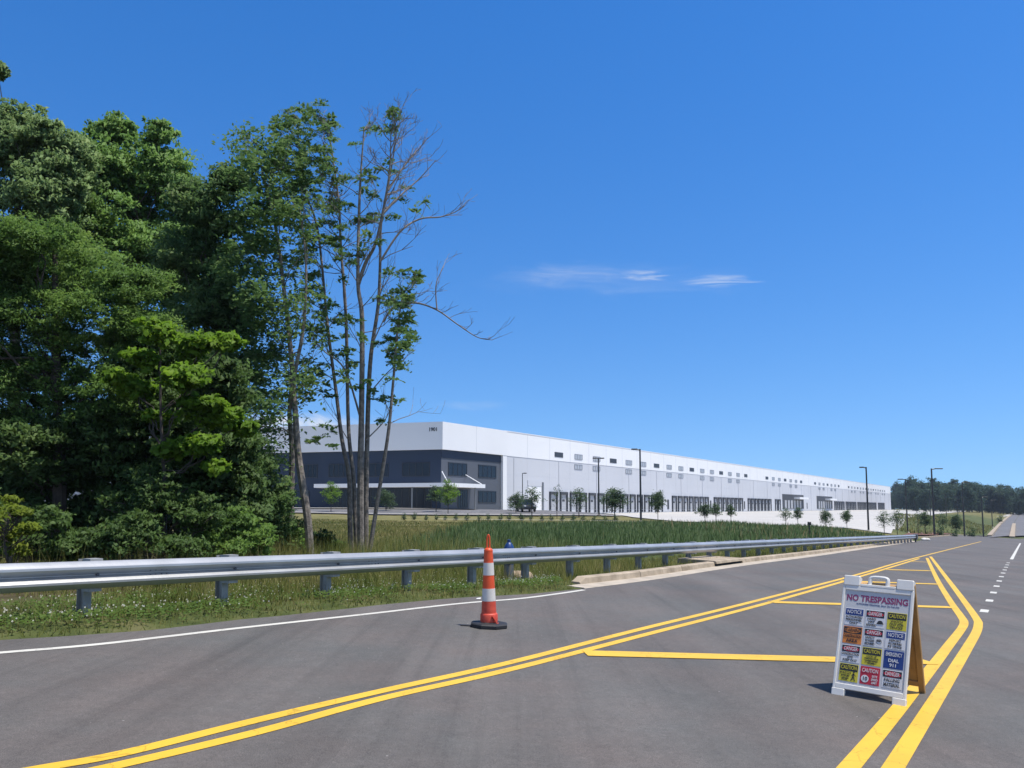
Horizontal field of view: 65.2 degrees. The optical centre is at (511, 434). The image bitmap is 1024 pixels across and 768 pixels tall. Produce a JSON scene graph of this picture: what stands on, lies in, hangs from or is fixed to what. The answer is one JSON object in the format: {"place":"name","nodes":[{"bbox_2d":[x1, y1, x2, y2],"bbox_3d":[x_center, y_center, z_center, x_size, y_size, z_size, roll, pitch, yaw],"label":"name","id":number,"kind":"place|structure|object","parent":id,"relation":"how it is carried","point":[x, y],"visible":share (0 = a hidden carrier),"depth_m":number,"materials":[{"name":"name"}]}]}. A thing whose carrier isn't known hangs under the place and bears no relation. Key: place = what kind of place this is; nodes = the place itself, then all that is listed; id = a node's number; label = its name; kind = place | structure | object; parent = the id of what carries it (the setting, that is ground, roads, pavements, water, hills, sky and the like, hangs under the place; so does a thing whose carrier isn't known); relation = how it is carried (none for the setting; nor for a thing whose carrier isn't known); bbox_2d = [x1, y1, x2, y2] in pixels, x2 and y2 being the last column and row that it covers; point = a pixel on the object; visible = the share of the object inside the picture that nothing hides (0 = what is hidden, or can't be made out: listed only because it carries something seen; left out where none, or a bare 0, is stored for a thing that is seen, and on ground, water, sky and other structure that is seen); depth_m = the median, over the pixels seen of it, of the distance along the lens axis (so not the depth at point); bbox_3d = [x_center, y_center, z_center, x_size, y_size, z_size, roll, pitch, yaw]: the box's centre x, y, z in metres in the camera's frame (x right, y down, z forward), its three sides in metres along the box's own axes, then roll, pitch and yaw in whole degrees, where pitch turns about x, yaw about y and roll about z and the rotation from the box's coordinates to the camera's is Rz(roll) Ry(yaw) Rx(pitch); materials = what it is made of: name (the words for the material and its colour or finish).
{"place":"outdoors","nodes":[
{"label":"outdoors","id":0,"kind":"place"},
{"bbox_2d":[0,518,761,589],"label":"field grass","id":1,"kind":"structure","parent":0,"point":[398,527],"depth_m":55.70,"materials":[{"name":"green plant"}]},
{"bbox_2d":[0,535,1023,767],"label":"road","id":2,"kind":"structure","parent":0,"point":[583,710],"depth_m":6.85,"materials":[{"name":"grey asphalt"}]},
{"bbox_2d":[0,590,582,653],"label":"white edge line","id":3,"kind":"object","parent":2,"relation":"on","point":[12,651],"visible":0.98,"depth_m":9.11,"materials":[{"name":"paint"}]},
{"bbox_2d":[460,534,506,629],"bbox_3d":[-0.313,1.838,10.087,0.500,1.165,0.479,5,-7,-45],"label":"traffic delineator","id":4,"kind":"object","parent":2,"relation":"on","point":[488,620],"visible":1,"depth_m":10.01,"materials":[{"name":"orange plastic"}]},
{"bbox_2d":[24,542,977,767],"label":"yellow line","id":5,"kind":"object","parent":2,"relation":"on","point":[141,748],"visible":0.98,"depth_m":6.02,"materials":[{"name":"paint"}]},
{"bbox_2d":[90,558,918,767],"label":"yellow line","id":6,"kind":"object","parent":2,"relation":"on","point":[200,745],"visible":0.97,"depth_m":6.06,"materials":[{"name":"paint"}]},
{"bbox_2d":[570,541,914,587],"bbox_3d":[19.433,6.433,45.109,0.554,1.582,69.661,-3,-6,31],"label":"gutter","id":7,"kind":"object","parent":2,"relation":"on","point":[624,581],"visible":0.95,"depth_m":21.36,"materials":[{"name":"concrete"}]},
{"bbox_2d":[582,650,935,663],"bbox_3d":[2.724,2.423,8.720,3.925,0.180,0.310,1,-5,-7],"label":"hatch bar","id":8,"kind":"object","parent":2,"relation":"on","point":[707,655],"visible":0.75,"depth_m":8.65,"materials":[{"name":"yellow paint"}]},
{"bbox_2d":[770,601,954,607],"bbox_3d":[6.518,3.143,14.826,3.661,0.168,0.310,1,-5,-9],"label":"hatch bar","id":9,"kind":"object","parent":2,"relation":"on","point":[840,604],"visible":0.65,"depth_m":14.73,"materials":[{"name":"yellow paint"}]},
{"bbox_2d":[831,575,925,705],"bbox_3d":[3.314,1.827,7.224,0.640,1.096,0.774,-4,-7,39],"label":"sandwich board","id":10,"kind":"object","parent":2,"relation":"on","point":[879,649],"visible":1,"depth_m":7.09,"materials":[{"name":"white plastic"}]},
{"bbox_2d":[836,558,968,767],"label":"yellow line","id":11,"kind":"object","parent":2,"relation":"on","point":[863,750],"visible":0.96,"depth_m":6.57,"materials":[{"name":"paint"}]},
{"bbox_2d":[881,556,982,767],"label":"yellow line","id":12,"kind":"object","parent":2,"relation":"on","point":[903,751],"visible":1,"depth_m":6.97,"materials":[{"name":"paint"}]},
{"bbox_2d":[0,508,1023,639],"bbox_3d":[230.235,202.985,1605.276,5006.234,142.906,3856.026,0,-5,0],"label":"ground","id":13,"kind":"structure","parent":0,"point":[974,516],"depth_m":12.05,"materials":[{"name":"green plant"}]},
{"bbox_2d":[0,494,42,563],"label":"bush","id":14,"kind":"object","parent":13,"relation":"on","point":[12,507],"visible":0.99,"depth_m":12.87,"materials":[{"name":"green plant"}]},
{"bbox_2d":[0,487,96,562],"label":"bush","id":15,"kind":"object","parent":13,"relation":"on","point":[46,519],"visible":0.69,"depth_m":13.39,"materials":[{"name":"green plant"}]},
{"bbox_2d":[0,60,109,519],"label":"oak tree","id":16,"kind":"object","parent":13,"relation":"on","point":[45,163],"visible":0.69,"depth_m":25.22,"materials":[{"name":"green plant"}]},
{"bbox_2d":[0,392,148,547],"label":"understory tree","id":17,"kind":"object","parent":13,"relation":"on","point":[29,479],"visible":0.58,"depth_m":17.16,"materials":[{"name":"green plant"}]},
{"bbox_2d":[0,209,187,559],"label":"locust tree","id":18,"kind":"object","parent":13,"relation":"on","point":[27,266],"visible":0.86,"depth_m":17.41,"materials":[{"name":"green plant"}]},
{"bbox_2d":[31,110,232,386],"bbox_3d":[-13.607,-3.780,28.315,7.360,15.879,5.453,0,-5,0],"label":"oak tree","id":19,"kind":"object","parent":13,"relation":"on","point":[149,169],"visible":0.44,"depth_m":28.14,"materials":[{"name":"green plant"}]},
{"bbox_2d":[60,507,211,559],"bbox_3d":[-6.517,2.070,13.835,2.534,1.641,1.177,2,-5,-18],"label":"bush","id":20,"kind":"object","parent":13,"relation":"on","point":[109,538],"visible":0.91,"depth_m":13.73,"materials":[{"name":"green plant"}]},
{"bbox_2d":[86,460,230,558],"bbox_3d":[-6.636,1.705,14.934,2.927,2.531,1.453,-2,-6,23],"label":"bush","id":21,"kind":"object","parent":13,"relation":"on","point":[148,479],"visible":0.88,"depth_m":14.88,"materials":[{"name":"green plant"}]},
{"bbox_2d":[52,326,269,558],"bbox_3d":[-7.868,0.309,17.689,4.893,5.714,3.052,0,-5,0],"label":"understory tree","id":22,"kind":"object","parent":13,"relation":"on","point":[228,381],"visible":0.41,"depth_m":17.05,"materials":[{"name":"green plant"}]},
{"bbox_2d":[99,315,259,558],"bbox_3d":[-6.644,0.411,15.764,2.879,5.269,2.077,-3,-6,31],"label":"maple tree","id":23,"kind":"object","parent":13,"relation":"on","point":[213,412],"visible":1,"depth_m":15.47,"materials":[{"name":"green plant"}]},
{"bbox_2d":[93,410,277,551],"bbox_3d":[-7.199,1.279,17.924,3.890,3.863,2.469,2,-6,-23],"label":"understory tree","id":24,"kind":"object","parent":13,"relation":"on","point":[242,485],"visible":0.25,"depth_m":17.69,"materials":[{"name":"green plant"}]},
{"bbox_2d":[145,161,279,413],"bbox_3d":[-8.534,-1.969,22.399,4.015,11.154,3.402,0,-5,0],"label":"wild cherry","id":25,"kind":"object","parent":13,"relation":"on","point":[191,203],"visible":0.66,"depth_m":22.09,"materials":[{"name":"green plant"}]},
{"bbox_2d":[174,505,282,557],"bbox_3d":[-5.523,2.186,15.300,2.228,1.738,1.356,1,-5,-13],"label":"bush","id":26,"kind":"object","parent":13,"relation":"on","point":[248,539],"visible":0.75,"depth_m":15.39,"materials":[{"name":"green plant"}]},
{"bbox_2d":[193,117,342,554],"bbox_3d":[-6.415,-2.614,21.137,3.784,12.303,5.686,3,-6,-33],"label":"twin trunk tree","id":27,"kind":"object","parent":13,"relation":"on","point":[257,244],"visible":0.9,"depth_m":20.83,"materials":[{"name":"green plant"}]},
{"bbox_2d":[240,447,300,548],"bbox_3d":[-6.410,1.657,20.064,2.512,3.527,1.790,-4,-6,35],"label":"bush","id":28,"kind":"object","parent":13,"relation":"on","point":[283,488],"visible":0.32,"depth_m":19.84,"materials":[{"name":"green plant"}]},
{"bbox_2d":[254,511,304,552],"bbox_3d":[-6.184,2.607,20.614,1.850,1.752,1.330,0,-5,0],"label":"bush","id":29,"kind":"object","parent":13,"relation":"on","point":[295,535],"visible":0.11,"depth_m":20.53,"materials":[{"name":"green plant"}]},
{"bbox_2d":[0,565,562,630],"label":"clover","id":30,"kind":"object","parent":13,"relation":"on","point":[180,604],"depth_m":11.06,"materials":[{"name":"green plant"}]},
{"bbox_2d":[294,518,336,548],"bbox_3d":[-5.720,3.018,22.659,1.588,1.341,0.949,-3,-6,30],"label":"bush","id":31,"kind":"object","parent":13,"relation":"on","point":[301,525],"visible":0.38,"depth_m":22.49,"materials":[{"name":"green plant"}]},
{"bbox_2d":[0,527,648,603],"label":"brush","id":32,"kind":"object","parent":13,"relation":"on","point":[447,571],"visible":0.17,"depth_m":16.59,"materials":[{"name":"green plant"}]},
{"bbox_2d":[319,481,341,504],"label":"young tree","id":33,"kind":"object","parent":13,"relation":"on","point":[332,490],"visible":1,"depth_m":103.58,"materials":[{"name":"green plant"}]},
{"bbox_2d":[259,89,513,552],"bbox_3d":[-4.196,-3.137,22.706,6.173,13.714,6.930,3,-6,-32],"label":"multi stem tree","id":34,"kind":"object","parent":13,"relation":"on","point":[358,504],"visible":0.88,"depth_m":22.19,"materials":[{"name":"green plant"}]},
{"bbox_2d":[379,488,396,508],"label":"young tree","id":35,"kind":"object","parent":13,"relation":"on","point":[385,497],"visible":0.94,"depth_m":107.35,"materials":[{"name":"green plant"}]},
{"bbox_2d":[426,485,445,511],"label":"young tree","id":36,"kind":"object","parent":13,"relation":"on","point":[433,496],"visible":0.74,"depth_m":105.49,"materials":[{"name":"green plant"}]},
{"bbox_2d":[434,479,462,505],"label":"young tree","id":37,"kind":"object","parent":13,"relation":"on","point":[450,496],"visible":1,"depth_m":99.57,"materials":[{"name":"green plant"}]},
{"bbox_2d":[294,509,617,515],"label":"office drive","id":38,"kind":"structure","parent":13,"relation":"on","point":[459,512],"depth_m":105.45,"materials":[{"name":"grey asphalt"}]},
{"bbox_2d":[328,512,595,514],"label":"drive kerb","id":39,"kind":"structure","parent":38,"relation":"on","point":[517,514],"depth_m":97.04,"materials":[{"name":"concrete"}]},
{"bbox_2d":[516,499,535,511],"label":"parked car","id":40,"kind":"object","parent":38,"relation":"on","point":[527,507],"visible":0.66,"depth_m":105.69,"materials":[{"name":"grey paint"}]},
{"bbox_2d":[0,534,917,617],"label":"guardrail","id":41,"kind":"object","parent":13,"relation":"on","point":[85,577],"visible":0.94,"depth_m":12.22,"materials":[{"name":"metal"}]},
{"bbox_2d":[51,422,890,512],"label":"warehouse","id":42,"kind":"structure","parent":13,"relation":"on","point":[483,468],"depth_m":155.58,"materials":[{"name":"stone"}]},
{"bbox_2d":[303,464,317,477],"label":"window","id":43,"kind":"structure","parent":42,"relation":"in","point":[310,470],"depth_m":136.65,"materials":[{"name":"blue glass"}]},
{"bbox_2d":[328,464,346,476],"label":"window","id":44,"kind":"structure","parent":42,"relation":"in","point":[335,470],"depth_m":135.26,"materials":[{"name":"blue glass"}]},
{"bbox_2d":[333,489,376,507],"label":"window","id":45,"kind":"structure","parent":42,"relation":"in","point":[342,503],"depth_m":134.37,"materials":[{"name":"grey"}]},
{"bbox_2d":[369,463,388,476],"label":"window","id":46,"kind":"structure","parent":42,"relation":"in","point":[374,468],"depth_m":133.13,"materials":[{"name":"blue glass"}]},
{"bbox_2d":[387,488,431,507],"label":"window","id":47,"kind":"structure","parent":42,"relation":"in","point":[403,495],"depth_m":130.94,"materials":[{"name":"grey"}]},
{"bbox_2d":[402,462,429,476],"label":"window","id":48,"kind":"structure","parent":42,"relation":"in","point":[410,469],"depth_m":131.13,"materials":[{"name":"blue"}]},
{"bbox_2d":[448,462,466,476],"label":"window","id":49,"kind":"structure","parent":42,"relation":"in","point":[454,469],"depth_m":133.58,"materials":[{"name":"blue glass"}]},
{"bbox_2d":[458,489,467,507],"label":"door","id":50,"kind":"structure","parent":42,"relation":"in","point":[463,498],"depth_m":134.53,"materials":[{"name":"blue"}]},
{"bbox_2d":[478,465,495,477],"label":"window","id":51,"kind":"structure","parent":42,"relation":"in","point":[484,471],"depth_m":140.75,"materials":[{"name":"blue glass"}]},
{"bbox_2d":[478,491,495,502],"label":"window","id":52,"kind":"structure","parent":42,"relation":"in","point":[483,496],"depth_m":140.35,"materials":[{"name":"blue glass"}]},
{"bbox_2d":[549,492,557,510],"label":"dock door","id":53,"kind":"structure","parent":42,"relation":"in","point":[551,496],"depth_m":159.55,"materials":[{"name":"metal"}]},
{"bbox_2d":[560,492,567,510],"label":"dock door","id":54,"kind":"structure","parent":42,"relation":"in","point":[563,495],"depth_m":163.15,"materials":[{"name":"metal"}]},
{"bbox_2d":[588,493,595,511],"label":"dock door","id":55,"kind":"structure","parent":42,"relation":"in","point":[592,496],"depth_m":173.63,"materials":[{"name":"metal"}]},
{"bbox_2d":[629,494,635,511],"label":"dock door","id":56,"kind":"structure","parent":42,"relation":"in","point":[632,505],"depth_m":191.05,"materials":[{"name":"metal"}]},
{"bbox_2d":[504,539,513,579],"bbox_3d":[-0.067,2.850,17.782,0.454,1.044,0.389,0,-5,0],"label":"fire hydrant","id":57,"kind":"object","parent":13,"relation":"on","point":[508,544],"visible":0.33,"depth_m":17.73,"materials":[{"name":"grey metal"}]},
{"bbox_2d":[507,491,527,511],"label":"young tree","id":58,"kind":"object","parent":13,"relation":"on","point":[513,499],"visible":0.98,"depth_m":102.42,"materials":[{"name":"green plant"}]},
{"bbox_2d":[519,486,547,516],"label":"young tree","id":59,"kind":"object","parent":13,"relation":"on","point":[533,498],"visible":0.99,"depth_m":94.52,"materials":[{"name":"green plant"}]},
{"bbox_2d":[568,487,588,515],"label":"young tree","id":60,"kind":"object","parent":13,"relation":"on","point":[579,499],"visible":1,"depth_m":94.55,"materials":[{"name":"green plant"}]},
{"bbox_2d":[593,457,603,515],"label":"light pole","id":61,"kind":"object","parent":13,"relation":"on","point":[598,487],"visible":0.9,"depth_m":97.73,"materials":[{"name":"metal"}]},
{"bbox_2d":[571,571,639,583],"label":"kerb","id":62,"kind":"structure","parent":13,"relation":"on","point":[594,578],"depth_m":17.12,"materials":[{"name":"concrete"}]},
{"bbox_2d":[598,486,631,517],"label":"young tree","id":63,"kind":"object","parent":13,"relation":"on","point":[614,498],"visible":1,"depth_m":89.36,"materials":[{"name":"green plant"}]},
{"bbox_2d":[350,518,884,572],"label":"swale reeds","id":64,"kind":"object","parent":13,"relation":"on","point":[627,532],"visible":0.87,"depth_m":47.20,"materials":[{"name":"green plant"}]},
{"bbox_2d":[631,448,641,520],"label":"light pole","id":65,"kind":"object","parent":13,"relation":"on","point":[639,481],"visible":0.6,"depth_m":88.86,"materials":[{"name":"metal"}]},
{"bbox_2d":[445,516,868,543],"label":"dry stalks","id":66,"kind":"object","parent":13,"relation":"on","point":[741,533],"visible":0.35,"depth_m":62.03,"materials":[{"name":"brown plant"}]},
{"bbox_2d":[633,565,681,576],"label":"kerb","id":67,"kind":"structure","parent":13,"relation":"on","point":[657,571],"depth_m":19.74,"materials":[{"name":"concrete"}]},
{"bbox_2d":[648,489,666,513],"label":"young tree","id":68,"kind":"object","parent":13,"relation":"on","point":[657,500],"visible":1,"depth_m":89.53,"materials":[{"name":"green plant"}]},
{"bbox_2d":[675,561,714,570],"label":"kerb","id":69,"kind":"structure","parent":13,"relation":"on","point":[692,566],"depth_m":22.38,"materials":[{"name":"concrete"}]},
{"bbox_2d":[694,503,714,517],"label":"young tree","id":70,"kind":"object","parent":13,"relation":"on","point":[704,510],"visible":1,"depth_m":88.49,"materials":[{"name":"green plant"}]},
{"bbox_2d":[697,561,740,565],"bbox_3d":[6.546,4.035,25.182,0.509,0.206,2.989,-3,-6,31],"label":"storm inlet mouth","id":71,"kind":"object","parent":13,"relation":"on","point":[727,563],"visible":0.21,"depth_m":25.07},
{"bbox_2d":[677,556,743,563],"bbox_3d":[6.324,3.953,25.324,1.229,0.225,3.002,-3,-6,31],"label":"storm inlet top","id":72,"kind":"object","parent":71,"relation":"on","point":[718,559],"visible":0.94,"depth_m":24.69,"materials":[{"name":"concrete"}]},
{"bbox_2d":[741,556,766,562],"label":"kerb","id":73,"kind":"structure","parent":13,"relation":"on","point":[753,558],"depth_m":27.53,"materials":[{"name":"concrete"}]},
{"bbox_2d":[763,554,786,559],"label":"kerb","id":74,"kind":"structure","parent":13,"relation":"on","point":[774,556],"depth_m":30.00,"materials":[{"name":"concrete"}]},
{"bbox_2d":[600,510,964,532],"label":"truck court","id":75,"kind":"object","parent":13,"relation":"on","point":[858,521],"visible":0.68,"depth_m":158.42,"materials":[{"name":"concrete"}]},
{"bbox_2d":[819,509,834,524],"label":"young tree","id":76,"kind":"object","parent":13,"relation":"on","point":[825,515],"visible":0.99,"depth_m":91.34,"materials":[{"name":"green plant"}]},
{"bbox_2d":[839,509,852,523],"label":"young tree","id":77,"kind":"object","parent":13,"relation":"on","point":[846,516],"visible":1,"depth_m":93.41,"materials":[{"name":"green plant"}]},
{"bbox_2d":[859,467,870,531],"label":"light pole","id":78,"kind":"object","parent":13,"relation":"on","point":[869,530],"visible":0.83,"depth_m":95.59,"materials":[{"name":"metal"}]},
{"bbox_2d":[874,511,891,533],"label":"young tree","id":79,"kind":"object","parent":13,"relation":"on","point":[882,520],"visible":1,"depth_m":98.40,"materials":[{"name":"green plant"}]},
{"bbox_2d":[886,509,903,534],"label":"young tree","id":80,"kind":"object","parent":13,"relation":"on","point":[895,517],"visible":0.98,"depth_m":100.33,"materials":[{"name":"green plant"}]},
{"bbox_2d":[894,490,903,508],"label":"forest tree","id":81,"kind":"object","parent":13,"relation":"on","point":[898,494],"visible":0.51,"depth_m":549.44,"materials":[{"name":"green plant"}]},
{"bbox_2d":[897,475,918,510],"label":"forest tree","id":82,"kind":"object","parent":13,"relation":"on","point":[903,500],"visible":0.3,"depth_m":441.06,"materials":[{"name":"green plant"}]},
{"bbox_2d":[904,487,921,510],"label":"forest tree","id":83,"kind":"object","parent":13,"relation":"on","point":[912,493],"visible":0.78,"depth_m":403.49,"materials":[{"name":"green plant"}]},
{"bbox_2d":[914,489,933,510],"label":"forest tree","id":84,"kind":"object","parent":13,"relation":"on","point":[922,500],"visible":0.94,"depth_m":391.88,"materials":[{"name":"green plant"}]},
{"bbox_2d":[904,532,954,534],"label":"mulch bed","id":85,"kind":"object","parent":13,"relation":"on","point":[924,534],"visible":0.29,"depth_m":116.74,"materials":[{"name":"brown soil"}]},
{"bbox_2d":[914,511,932,533],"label":"young tree","id":86,"kind":"object","parent":85,"relation":"on","point":[926,517],"visible":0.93,"depth_m":124.07,"materials":[{"name":"green plant"}]},
{"bbox_2d":[931,468,942,535],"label":"light pole","id":87,"kind":"object","parent":85,"relation":"on","point":[933,513],"visible":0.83,"depth_m":117.51,"materials":[{"name":"metal"}]},
{"bbox_2d":[928,488,948,510],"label":"forest tree","id":88,"kind":"object","parent":13,"relation":"on","point":[937,491],"visible":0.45,"depth_m":405.55,"materials":[{"name":"green plant"}]},
{"bbox_2d":[895,513,993,535],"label":"bank grass","id":89,"kind":"structure","parent":13,"relation":"on","point":[937,519],"depth_m":161.52,"materials":[{"name":"green plant"}]},
{"bbox_2d":[935,489,956,511],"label":"forest tree","id":90,"kind":"object","parent":13,"relation":"on","point":[941,502],"visible":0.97,"depth_m":389.59,"materials":[{"name":"green plant"}]},
{"bbox_2d":[948,514,962,530],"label":"young tree","id":91,"kind":"object","parent":13,"relation":"on","point":[955,522],"visible":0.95,"depth_m":139.03,"materials":[{"name":"green plant"}]},
{"bbox_2d":[951,486,964,511],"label":"forest tree","id":92,"kind":"object","parent":13,"relation":"on","point":[958,493],"visible":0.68,"depth_m":405.96,"materials":[{"name":"green plant"}]},
{"bbox_2d":[959,484,977,512],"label":"forest tree","id":93,"kind":"object","parent":13,"relation":"on","point":[970,496],"visible":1,"depth_m":389.52,"materials":[{"name":"green plant"}]},
{"bbox_2d":[963,481,986,511],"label":"forest tree","id":94,"kind":"object","parent":13,"relation":"on","point":[972,485],"visible":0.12,"depth_m":416.97,"materials":[{"name":"green plant"}]},
{"bbox_2d":[972,489,984,512],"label":"forest tree","id":95,"kind":"object","parent":13,"relation":"on","point":[979,493],"visible":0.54,"depth_m":404.51,"materials":[{"name":"green plant"}]},
{"bbox_2d":[983,490,997,512],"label":"forest tree","id":96,"kind":"object","parent":13,"relation":"on","point":[994,506],"visible":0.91,"depth_m":428.69,"materials":[{"name":"green plant"}]},
{"bbox_2d":[982,487,1001,512],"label":"forest tree","id":97,"kind":"object","parent":13,"relation":"on","point":[992,489],"visible":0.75,"depth_m":429.56,"materials":[{"name":"green plant"}]},
{"bbox_2d":[992,489,1014,513],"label":"forest tree","id":98,"kind":"object","parent":13,"relation":"on","point":[1001,496],"visible":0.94,"depth_m":424.78,"materials":[{"name":"green plant"}]},
{"bbox_2d":[1007,491,1023,514],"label":"forest tree","id":99,"kind":"object","parent":13,"relation":"on","point":[1017,506],"visible":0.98,"depth_m":411.32,"materials":[{"name":"green plant"}]},
{"bbox_2d":[0,0,1023,508],"label":"sky","id":100,"kind":"structure","parent":0,"point":[782,235],"materials":[{"name":"blue"}]},
{"bbox_2d":[986,513,1018,537],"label":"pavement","id":101,"kind":"structure","parent":0,"point":[1004,529],"depth_m":197.38,"materials":[{"name":"concrete"}]},
{"bbox_2d":[1015,514,1023,535],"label":"road","id":102,"kind":"structure","parent":0,"point":[1019,528],"depth_m":206.56,"materials":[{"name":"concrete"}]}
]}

